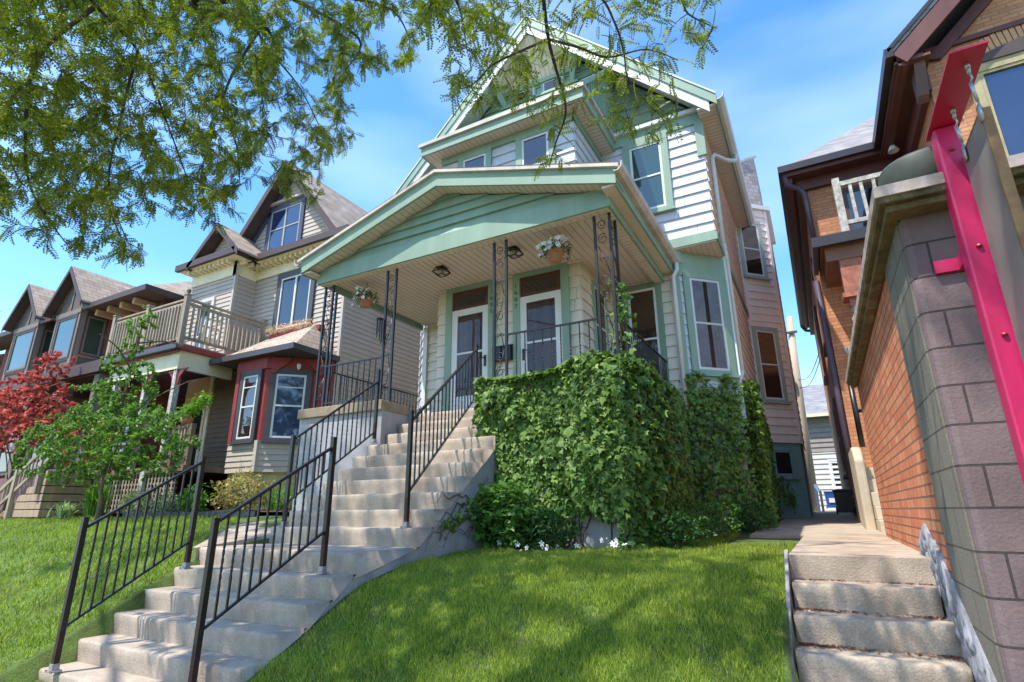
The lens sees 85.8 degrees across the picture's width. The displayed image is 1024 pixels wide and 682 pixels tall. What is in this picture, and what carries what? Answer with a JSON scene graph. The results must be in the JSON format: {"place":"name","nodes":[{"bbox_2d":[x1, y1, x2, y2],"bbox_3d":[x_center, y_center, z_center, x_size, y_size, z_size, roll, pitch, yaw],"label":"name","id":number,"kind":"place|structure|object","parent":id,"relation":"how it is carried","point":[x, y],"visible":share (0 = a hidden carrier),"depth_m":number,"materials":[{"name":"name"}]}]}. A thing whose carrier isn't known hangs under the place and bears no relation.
{"place":"outdoors","nodes":[
{"label":"outdoors","id":0,"kind":"place"},
{"bbox_2d":[46,499,82,517],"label":"ornamental grass","id":1,"kind":"object","parent":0,"point":[64,511],"depth_m":11.82,"materials":[{"name":"green plant"}]},
{"bbox_2d":[0,266,202,510],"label":"double gable house","id":2,"kind":"structure","parent":0,"point":[71,316],"depth_m":16.41,"materials":[{"name":"brown wood"}]},
{"bbox_2d":[0,421,14,475],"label":"window","id":3,"kind":"structure","parent":2,"relation":"in","point":[2,455],"depth_m":17.90,"materials":[{"name":"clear glass"}]},
{"bbox_2d":[4,327,35,373],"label":"window","id":4,"kind":"structure","parent":2,"relation":"in","point":[21,345],"depth_m":17.70,"materials":[{"name":"blue glass"}]},
{"bbox_2d":[27,414,50,470],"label":"window","id":5,"kind":"structure","parent":2,"relation":"in","point":[29,457],"depth_m":17.00,"materials":[{"name":"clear glass"}]},
{"bbox_2d":[35,328,53,366],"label":"window","id":6,"kind":"structure","parent":2,"relation":"in","point":[47,334],"depth_m":17.57,"materials":[{"name":"black glass"}]},
{"bbox_2d":[49,313,78,360],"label":"window","id":7,"kind":"structure","parent":2,"relation":"in","point":[64,331],"depth_m":16.48,"materials":[{"name":"blue glass"}]},
{"bbox_2d":[69,412,85,470],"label":"window","id":8,"kind":"structure","parent":2,"relation":"in","point":[74,459],"depth_m":15.98,"materials":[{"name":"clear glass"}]},
{"bbox_2d":[78,314,108,357],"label":"window","id":9,"kind":"structure","parent":2,"relation":"in","point":[91,343],"depth_m":16.49,"materials":[{"name":"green glass"}]},
{"bbox_2d":[108,399,138,466],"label":"window","id":10,"kind":"structure","parent":2,"relation":"in","point":[123,445],"depth_m":14.84,"materials":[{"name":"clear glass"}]},
{"bbox_2d":[190,317,220,350],"bbox_3d":[-7.647,-0.078,13.764,0.550,0.865,0.450,-10,-19,27],"label":"deck chair","id":11,"kind":"object","parent":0,"point":[211,341],"visible":0.38,"depth_m":13.69,"materials":[{"name":"white plastic"}]},
{"bbox_2d":[193,522,272,560],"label":"walkway","id":12,"kind":"structure","parent":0,"point":[241,534],"depth_m":6.64,"materials":[{"name":"concrete"}]},
{"bbox_2d":[313,285,337,407],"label":"iron column","id":13,"kind":"structure","parent":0,"point":[329,322],"depth_m":9.77,"materials":[{"name":"black metal"}]},
{"bbox_2d":[379,269,397,401],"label":"iron column","id":14,"kind":"structure","parent":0,"point":[390,354],"depth_m":9.03,"materials":[{"name":"black metal"}]},
{"bbox_2d":[323,356,380,403],"bbox_3d":[-2.660,0.662,9.176,1.230,0.670,0.032,-10,-19,27],"label":"iron railing","id":15,"kind":"object","parent":14,"relation":"attached to","point":[348,363],"visible":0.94,"depth_m":9.19,"materials":[{"name":"black metal"}]},
{"bbox_2d":[376,305,384,343],"bbox_3d":[-2.183,-0.296,9.100,0.116,0.731,0.116,-4,-18,13],"label":"wind chime","id":16,"kind":"object","parent":14,"relation":"hanging from","point":[380,319],"visible":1,"depth_m":9.07,"materials":[{"name":"black metal"}]},
{"bbox_2d":[0,0,927,385],"label":"sky","id":17,"kind":"structure","parent":0,"point":[794,76],"materials":[{"name":"blue"}]},
{"bbox_2d":[0,512,946,681],"bbox_3d":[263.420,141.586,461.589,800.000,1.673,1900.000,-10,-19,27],"label":"ground","id":18,"kind":"structure","parent":0,"point":[26,669],"depth_m":4.41,"materials":[{"name":"green plant"}]},
{"bbox_2d":[0,353,4,368],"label":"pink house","id":19,"kind":"structure","parent":18,"relation":"on","point":[1,357],"depth_m":20.62,"materials":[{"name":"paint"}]},
{"bbox_2d":[0,434,91,518],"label":"wooden stairs","id":20,"kind":"structure","parent":18,"relation":"on","point":[44,492],"depth_m":12.58,"materials":[{"name":"brown wood"}]},
{"bbox_2d":[0,349,119,517],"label":"red maple","id":21,"kind":"object","parent":18,"relation":"on","point":[18,425],"visible":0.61,"depth_m":13.86,"materials":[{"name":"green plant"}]},
{"bbox_2d":[11,304,202,520],"bbox_3d":[-8.035,1.388,11.069,5.764,4.484,2.212,-10,-19,27],"label":"young tree","id":22,"kind":"object","parent":18,"relation":"on","point":[94,447],"visible":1,"depth_m":10.70,"materials":[{"name":"green plant"}]},
{"bbox_2d":[77,509,291,513],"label":"garden soil","id":23,"kind":"structure","parent":18,"relation":"on","point":[265,510],"depth_m":11.00,"materials":[{"name":"brown soil"}]},
{"bbox_2d":[79,473,122,516],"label":"ornamental grass","id":24,"kind":"object","parent":23,"relation":"on","point":[91,503],"depth_m":11.81,"materials":[{"name":"green plant"}]},
{"bbox_2d":[115,489,152,514],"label":"garden plant","id":25,"kind":"object","parent":23,"relation":"on","point":[142,502],"visible":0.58,"depth_m":11.40,"materials":[{"name":"green plant"}]},
{"bbox_2d":[149,490,180,511],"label":"garden plant","id":26,"kind":"object","parent":23,"relation":"on","point":[167,505],"visible":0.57,"depth_m":10.98,"materials":[{"name":"green plant"}]},
{"bbox_2d":[175,483,213,511],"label":"garden plant","id":27,"kind":"object","parent":23,"relation":"on","point":[203,498],"visible":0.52,"depth_m":10.76,"materials":[{"name":"green plant"}]},
{"bbox_2d":[205,465,275,510],"bbox_3d":[-5.054,2.814,10.388,1.254,0.935,1.192,-10,-19,27],"label":"shrub","id":28,"kind":"object","parent":23,"relation":"on","point":[237,486],"visible":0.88,"depth_m":10.26,"materials":[{"name":"yellow plant"}]},
{"bbox_2d":[261,481,293,512],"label":"ornamental grass","id":29,"kind":"object","parent":23,"relation":"on","point":[271,504],"depth_m":10.24,"materials":[{"name":"green plant"}]},
{"bbox_2d":[271,490,292,513],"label":"garden plant","id":30,"kind":"object","parent":23,"relation":"on","point":[281,500],"visible":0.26,"depth_m":9.89,"materials":[{"name":"green plant"}]},
{"bbox_2d":[122,511,256,516],"bbox_3d":[-5.994,3.169,10.086,3.950,0.085,0.060,-10,-19,27],"label":"garden edging","id":31,"kind":"object","parent":18,"relation":"on","point":[223,513],"visible":0.71,"depth_m":9.81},
{"bbox_2d":[93,159,420,511],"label":"beige house","id":32,"kind":"structure","parent":18,"relation":"on","point":[250,283],"depth_m":13.91,"materials":[{"name":"beige wood"}]},
{"bbox_2d":[134,407,164,428],"bbox_3d":[-8.248,1.764,12.565,0.846,0.484,0.789,-10,-19,27],"label":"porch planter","id":33,"kind":"object","parent":32,"relation":"on","point":[145,424],"visible":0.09,"depth_m":12.41,"materials":[{"name":"green plant"}]},
{"bbox_2d":[177,390,214,424],"bbox_3d":[-6.844,1.452,11.990,1.314,0.681,0.644,-10,-19,27],"label":"potted plant","id":34,"kind":"object","parent":32,"relation":"on","point":[191,408],"visible":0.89,"depth_m":11.89,"materials":[{"name":"green plant"}]},
{"bbox_2d":[190,401,202,464],"bbox_3d":[-8.527,2.564,14.782,0.500,1.950,0.030,-10,-19,27],"label":"porch door","id":35,"kind":"structure","parent":32,"relation":"in","point":[197,419],"depth_m":14.76,"materials":[{"name":"brown wood"}]},
{"bbox_2d":[192,297,215,348],"bbox_3d":[-8.369,-0.270,14.905,0.680,1.844,0.064,-10,-19,27],"label":"balcony door","id":36,"kind":"structure","parent":32,"relation":"in","point":[212,300],"depth_m":15.00,"materials":[{"name":"beige"}]},
{"bbox_2d":[228,481,244,507],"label":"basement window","id":37,"kind":"structure","parent":32,"relation":"in","point":[238,481],"depth_m":11.96,"materials":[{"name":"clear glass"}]},
{"bbox_2d":[228,369,263,444],"bbox_3d":[-5.979,1.478,12.427,0.780,1.661,0.100,-10,-19,27],"label":"window","id":38,"kind":"structure","parent":32,"relation":"in","point":[247,409],"depth_m":12.43,"materials":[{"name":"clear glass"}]},
{"bbox_2d":[263,196,306,251],"bbox_3d":[-6.341,-3.204,15.393,1.480,1.458,0.064,-10,-19,27],"label":"window","id":39,"kind":"structure","parent":32,"relation":"in","point":[285,225],"depth_m":15.39,"materials":[{"name":"blue glass"}]},
{"bbox_2d":[261,369,312,443],"bbox_3d":[-5.010,1.447,12.357,0.940,1.677,0.100,5,-18,-16],"label":"window","id":40,"kind":"structure","parent":32,"relation":"in","point":[289,389],"depth_m":12.37,"materials":[{"name":"blue glass"}]},
{"bbox_2d":[271,268,316,334],"bbox_3d":[-5.659,-1.076,14.350,1.440,1.690,0.074,-10,-19,27],"label":"window","id":41,"kind":"structure","parent":32,"relation":"in","point":[295,292],"depth_m":14.37,"materials":[{"name":"blue glass"}]},
{"bbox_2d":[264,318,324,338],"bbox_3d":[-5.509,-0.313,13.792,1.952,0.340,0.414,-10,-19,27],"label":"flower box","id":42,"kind":"object","parent":32,"relation":"on","point":[291,327],"visible":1,"depth_m":13.82,"materials":[{"name":"plant"}]},
{"bbox_2d":[37,408,497,681],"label":"concrete staircase","id":43,"kind":"structure","parent":18,"relation":"on","point":[289,603],"depth_m":5.15,"materials":[{"name":"grey concrete"}]},
{"bbox_2d":[45,456,206,673],"bbox_3d":[-3.399,1.902,5.006,0.094,1.750,1.021,-11,-20,30],"label":"iron railing","id":44,"kind":"object","parent":43,"relation":"on","point":[64,623],"visible":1,"depth_m":4.92,"materials":[{"name":"black metal"}]},
{"bbox_2d":[188,437,336,681],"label":"iron railing","id":45,"kind":"object","parent":43,"relation":"on","point":[201,627],"visible":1,"depth_m":4.44,"materials":[{"name":"black metal"}]},
{"bbox_2d":[278,369,380,526],"bbox_3d":[-2.380,1.326,7.494,0.092,2.235,1.498,-10,-20,29],"label":"iron railing","id":46,"kind":"object","parent":43,"relation":"on","point":[295,437],"visible":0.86,"depth_m":7.49,"materials":[{"name":"black metal"}]},
{"bbox_2d":[400,344,477,527],"bbox_3d":[-0.835,1.003,7.195,0.107,2.655,2.373,-5,-18,14],"label":"iron railing","id":47,"kind":"object","parent":43,"relation":"on","point":[412,417],"visible":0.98,"depth_m":6.70,"materials":[{"name":"black metal"}]},
{"bbox_2d":[0,0,721,271],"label":"honey locust","id":48,"kind":"object","parent":18,"relation":"on","point":[55,125],"visible":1,"depth_m":4.41,"materials":[{"name":"green plant"}]},
{"bbox_2d":[292,16,813,548],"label":"green house","id":49,"kind":"structure","parent":18,"relation":"on","point":[696,238],"depth_m":9.93,"materials":[{"name":"paint"}]},
{"bbox_2d":[351,285,378,308],"bbox_3d":[-2.656,-0.835,9.973,0.483,0.463,0.490,-1,-17,3],"label":"hanging basket","id":50,"kind":"object","parent":49,"relation":"hanging from","point":[365,299],"visible":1,"depth_m":9.86,"materials":[{"name":"ceramic"}]},
{"bbox_2d":[332,372,419,413],"bbox_3d":[-2.616,1.185,10.837,0.032,0.650,2.500,-10,-19,27],"label":"iron railing","id":51,"kind":"object","parent":49,"relation":"attached to","point":[360,380],"visible":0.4,"depth_m":10.65,"materials":[{"name":"black metal"}]},
{"bbox_2d":[432,265,450,277],"bbox_3d":[-1.211,-1.190,9.461,0.235,0.150,0.235,-10,-19,27],"label":"ceiling light","id":52,"kind":"object","parent":49,"relation":"attached to","point":[442,269],"visible":1,"depth_m":9.42,"materials":[{"name":"black metal"}]},
{"bbox_2d":[443,279,496,410],"bbox_3d":[-0.763,0.155,9.845,1.060,2.500,0.118,-10,-19,27],"label":"door","id":53,"kind":"structure","parent":49,"relation":"in","point":[469,308],"depth_m":9.96,"materials":[{"name":"green paint"}]},
{"bbox_2d":[458,145,491,166],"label":"window","id":54,"kind":"structure","parent":49,"relation":"in","point":[483,156],"depth_m":10.97,"materials":[{"name":"green paint"}]},
{"bbox_2d":[492,239,507,377],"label":"iron column","id":55,"kind":"structure","parent":49,"relation":"attached to","point":[494,324],"depth_m":8.07,"materials":[{"name":"black metal"}]},
{"bbox_2d":[496,344,512,361],"bbox_3d":[-0.166,0.195,9.446,0.376,0.288,0.107,-10,-19,27],"label":"mailbox","id":56,"kind":"object","parent":49,"relation":"attached to","point":[501,349],"visible":0.69,"depth_m":9.40,"materials":[{"name":"black metal"}]},
{"bbox_2d":[504,245,523,258],"bbox_3d":[0.030,-1.408,8.784,0.235,0.150,0.235,-10,-19,27],"label":"ceiling light","id":57,"kind":"object","parent":49,"relation":"attached to","point":[514,250],"visible":0.93,"depth_m":8.74,"materials":[{"name":"black metal"}]},
{"bbox_2d":[514,87,535,99],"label":"window","id":58,"kind":"structure","parent":49,"relation":"in","point":[533,91],"depth_m":13.10,"materials":[{"name":"green paint"}]},
{"bbox_2d":[515,123,555,164],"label":"window","id":59,"kind":"structure","parent":49,"relation":"in","point":[532,144],"depth_m":10.36,"materials":[{"name":"glass"}]},
{"bbox_2d":[512,262,572,375],"bbox_3d":[0.483,-0.055,9.198,1.060,2.500,0.118,-10,-19,27],"label":"door","id":60,"kind":"structure","parent":49,"relation":"in","point":[540,297],"depth_m":9.31,"materials":[{"name":"green paint"}]},
{"bbox_2d":[507,318,597,374],"bbox_3d":[0.544,0.119,7.514,1.370,0.680,0.032,-10,-19,27],"label":"iron railing","id":61,"kind":"object","parent":49,"relation":"attached to","point":[553,326],"visible":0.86,"depth_m":7.54,"materials":[{"name":"black metal"}]},
{"bbox_2d":[541,74,564,91],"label":"window","id":62,"kind":"structure","parent":49,"relation":"in","point":[547,85],"depth_m":12.86,"materials":[{"name":"glass"}]},
{"bbox_2d":[536,234,572,263],"bbox_3d":[0.660,-1.391,8.272,0.560,0.453,0.534,-10,-19,27],"label":"hanging basket","id":63,"kind":"object","parent":49,"relation":"hanging from","point":[555,251],"visible":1,"depth_m":8.15,"materials":[{"name":"ceramic"}]},
{"bbox_2d":[590,280,609,352],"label":"window","id":64,"kind":"structure","parent":49,"relation":"in","point":[605,332],"depth_m":9.67,"materials":[{"name":"green paint"}]},
{"bbox_2d":[592,212,624,354],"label":"iron column","id":65,"kind":"structure","parent":49,"relation":"attached to","point":[616,260],"depth_m":7.41,"materials":[{"name":"black metal"}]},
{"bbox_2d":[423,280,798,552],"bbox_3d":[3.135,1.523,9.121,10.257,3.493,2.379,13,-22,-38],"label":"ivy","id":66,"kind":"object","parent":49,"relation":"attached to","point":[640,469],"visible":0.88,"depth_m":6.90,"materials":[{"name":"green plant"}]},
{"bbox_2d":[623,321,667,381],"bbox_3d":[2.090,0.420,8.386,0.090,0.801,2.500,-10,-19,27],"label":"iron railing","id":67,"kind":"object","parent":49,"relation":"on","point":[650,350],"visible":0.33,"depth_m":8.43,"materials":[{"name":"black metal"}]},
{"bbox_2d":[621,282,669,382],"bbox_3d":[2.383,-0.039,9.869,0.720,2.090,0.064,-10,-19,27],"label":"window","id":68,"kind":"structure","parent":49,"relation":"in","point":[647,303],"depth_m":9.94,"materials":[{"name":"glass"}]},
{"bbox_2d":[622,132,675,215],"bbox_3d":[2.613,-3.188,10.670,0.940,1.703,0.110,-10,-19,27],"label":"window","id":69,"kind":"structure","parent":49,"relation":"in","point":[649,168],"depth_m":10.66,"materials":[{"name":"glass"}]},
{"bbox_2d":[682,270,740,378],"bbox_3d":[3.519,-0.317,9.820,0.950,1.963,0.100,5,-18,-16],"label":"window","id":70,"kind":"structure","parent":49,"relation":"in","point":[711,347],"depth_m":9.82,"materials":[{"name":"grey glass"}]},
{"bbox_2d":[737,221,770,280],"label":"window","id":71,"kind":"structure","parent":49,"relation":"in","point":[754,266],"depth_m":14.35,"materials":[{"name":"grey glass"}]},
{"bbox_2d":[751,326,791,404],"bbox_3d":[6.299,0.573,13.455,0.820,1.935,0.100,5,-18,-16],"label":"window","id":72,"kind":"structure","parent":49,"relation":"in","point":[771,376],"depth_m":13.45,"materials":[{"name":"brown glass"}]},
{"bbox_2d":[770,447,800,479],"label":"window","id":73,"kind":"structure","parent":49,"relation":"in","point":[785,460],"depth_m":12.84,"materials":[{"name":"teal glass"}]},
{"bbox_2d":[518,548,665,555],"bbox_3d":[0.420,2.512,6.327,3.126,0.267,0.793,-10,-19,27],"label":"soil bed","id":74,"kind":"object","parent":18,"relation":"on","point":[569,550],"visible":0.06,"depth_m":6.32,"materials":[{"name":"brown soil"}]},
{"bbox_2d":[467,475,545,549],"bbox_3d":[-0.089,2.045,6.553,1.026,0.914,0.811,-10,-19,27],"label":"shrub","id":75,"kind":"object","parent":74,"relation":"on","point":[512,508],"visible":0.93,"depth_m":6.42,"materials":[{"name":"green plant"}]},
{"bbox_2d":[492,540,543,550],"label":"flower clump","id":76,"kind":"object","parent":74,"relation":"on","point":[523,547],"visible":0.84,"depth_m":6.14,"materials":[{"name":"white plant"}]},
{"bbox_2d":[514,506,588,550],"bbox_3d":[0.419,2.192,6.376,0.981,0.568,0.682,-10,-19,27],"label":"shrub","id":77,"kind":"object","parent":74,"relation":"on","point":[560,537],"visible":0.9,"depth_m":6.28,"materials":[{"name":"green plant"}]},
{"bbox_2d":[543,541,581,550],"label":"flower clump","id":78,"kind":"object","parent":74,"relation":"on","point":[576,544],"visible":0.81,"depth_m":6.12,"materials":[{"name":"white plant"}]},
{"bbox_2d":[600,537,626,550],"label":"flower clump","id":79,"kind":"object","parent":74,"relation":"on","point":[612,544],"visible":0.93,"depth_m":5.95,"materials":[{"name":"white plant"}]},
{"bbox_2d":[649,509,716,548],"bbox_3d":[1.824,2.175,6.322,0.896,0.489,0.866,7,-19,-23],"label":"shrub","id":80,"kind":"object","parent":18,"relation":"on","point":[676,528],"visible":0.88,"depth_m":6.18,"materials":[{"name":"green plant"}]},
{"bbox_2d":[682,492,743,540],"bbox_3d":[2.620,2.323,7.283,0.857,0.645,1.295,-10,-19,27],"label":"shrub","id":81,"kind":"object","parent":18,"relation":"on","point":[717,529],"visible":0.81,"depth_m":7.24,"materials":[{"name":"green plant"}]},
{"bbox_2d":[728,495,778,533],"bbox_3d":[3.729,2.689,8.522,0.712,0.585,1.409,-10,-19,27],"label":"shrub","id":82,"kind":"object","parent":18,"relation":"on","point":[757,524],"visible":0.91,"depth_m":8.33,"materials":[{"name":"green plant"}]},
{"bbox_2d":[784,550,795,681],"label":"edging board","id":83,"kind":"object","parent":18,"relation":"on","point":[789,595],"visible":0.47,"depth_m":3.79,"materials":[{"name":"white wood"}]},
{"bbox_2d":[786,316,819,510],"bbox_3d":[11.264,2.117,20.491,0.624,8.309,6.291,-6,-18,17],"label":"utility pole","id":84,"kind":"object","parent":18,"relation":"on","point":[792,331],"visible":0.7,"depth_m":22.99,"materials":[{"name":"brown wood"}]},
{"bbox_2d":[802,384,841,509],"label":"house","id":85,"kind":"structure","parent":18,"relation":"on","point":[827,475],"depth_m":29.39,"materials":[{"name":"beige"}]},
{"bbox_2d":[827,459,840,488],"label":"window","id":86,"kind":"structure","parent":85,"relation":"in","point":[830,464],"depth_m":28.78,"materials":[{"name":"glass"}]},
{"bbox_2d":[792,553,973,681],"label":"side steps","id":87,"kind":"structure","parent":18,"relation":"on","point":[885,633],"depth_m":3.48,"materials":[{"name":"concrete"}]},
{"bbox_2d":[794,578,964,660],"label":"leaf litter","id":88,"kind":"object","parent":87,"relation":"on","point":[842,646],"visible":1,"depth_m":3.56,"materials":[{"name":"brown plant"}]},
{"bbox_2d":[777,0,1023,520],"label":"brick house","id":89,"kind":"structure","parent":18,"relation":"on","point":[826,190],"depth_m":9.42,"materials":[{"name":"red brick"}]},
{"bbox_2d":[810,258,826,357],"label":"window","id":90,"kind":"structure","parent":89,"relation":"in","point":[813,277],"depth_m":12.52,"materials":[{"name":"glass"}]},
{"bbox_2d":[813,305,827,385],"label":"window","id":91,"kind":"structure","parent":89,"relation":"in","point":[814,307],"depth_m":14.87,"materials":[{"name":"glass"}]},
{"bbox_2d":[832,397,848,478],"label":"window","id":92,"kind":"structure","parent":89,"relation":"in","point":[846,475],"depth_m":12.79,"materials":[{"name":"glass"}]},
{"bbox_2d":[843,442,853,498],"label":"window","id":93,"kind":"structure","parent":89,"relation":"in","point":[851,497],"depth_m":11.04,"materials":[{"name":"glass"}]},
{"bbox_2d":[841,180,877,229],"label":"window","id":94,"kind":"structure","parent":89,"relation":"in","point":[867,186],"depth_m":10.56,"materials":[{"name":"blue glass"}]},
{"bbox_2d":[971,51,1023,155],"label":"window","id":95,"kind":"structure","parent":89,"relation":"in","point":[999,82],"depth_m":7.77,"materials":[{"name":"blue glass"}]},
{"bbox_2d":[845,153,1023,681],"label":"terrace wall","id":96,"kind":"structure","parent":18,"relation":"on","point":[947,474],"depth_m":2.99,"materials":[{"name":"orange brick"}]},
{"bbox_2d":[878,146,937,185],"bbox_3d":[2.415,-0.899,3.208,0.450,0.260,0.450,-10,-19,27],"label":"metal tub","id":97,"kind":"object","parent":96,"relation":"on","point":[918,163],"visible":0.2,"depth_m":3.10,"materials":[{"name":"silver metal"}]},
{"bbox_2d":[925,40,1023,484],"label":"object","id":98,"kind":"object","parent":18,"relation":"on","point":[985,207],"visible":1,"depth_m":2.61,"materials":[{"name":"metal"}]},
{"bbox_2d":[750,510,935,586],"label":"path","id":99,"kind":"structure","parent":0,"point":[828,538],"depth_m":4.38,"materials":[{"name":"concrete"}]},
{"bbox_2d":[814,484,824,511],"bbox_3d":[11.202,5.710,20.124,0.106,1.020,2.560,-8,-19,24],"label":"alley rail","id":100,"kind":"object","parent":99,"relation":"on","point":[817,489],"visible":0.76,"depth_m":20.61,"materials":[{"name":"white metal"}]},
{"bbox_2d":[823,491,836,508],"bbox_3d":[13.638,6.777,23.506,0.540,0.720,0.550,-10,-19,27],"label":"wheeled bin","id":101,"kind":"object","parent":99,"relation":"on","point":[830,499],"visible":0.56,"depth_m":23.34,"materials":[{"name":"blue plastic"}]},
{"bbox_2d":[832,489,855,514],"bbox_3d":[7.170,3.473,11.898,0.389,0.520,0.417,-10,-19,27],"label":"wheeled bin","id":102,"kind":"object","parent":99,"relation":"on","point":[844,502],"visible":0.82,"depth_m":11.76,"materials":[{"name":"black plastic"}]},
{"bbox_2d":[844,378,885,532],"bbox_3d":[5.780,1.683,8.427,1.030,2.380,2.050,-10,-19,27],"label":"stoop","id":103,"kind":"object","parent":99,"relation":"on","point":[868,501],"visible":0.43,"depth_m":8.24,"materials":[{"name":"concrete"}]}
]}

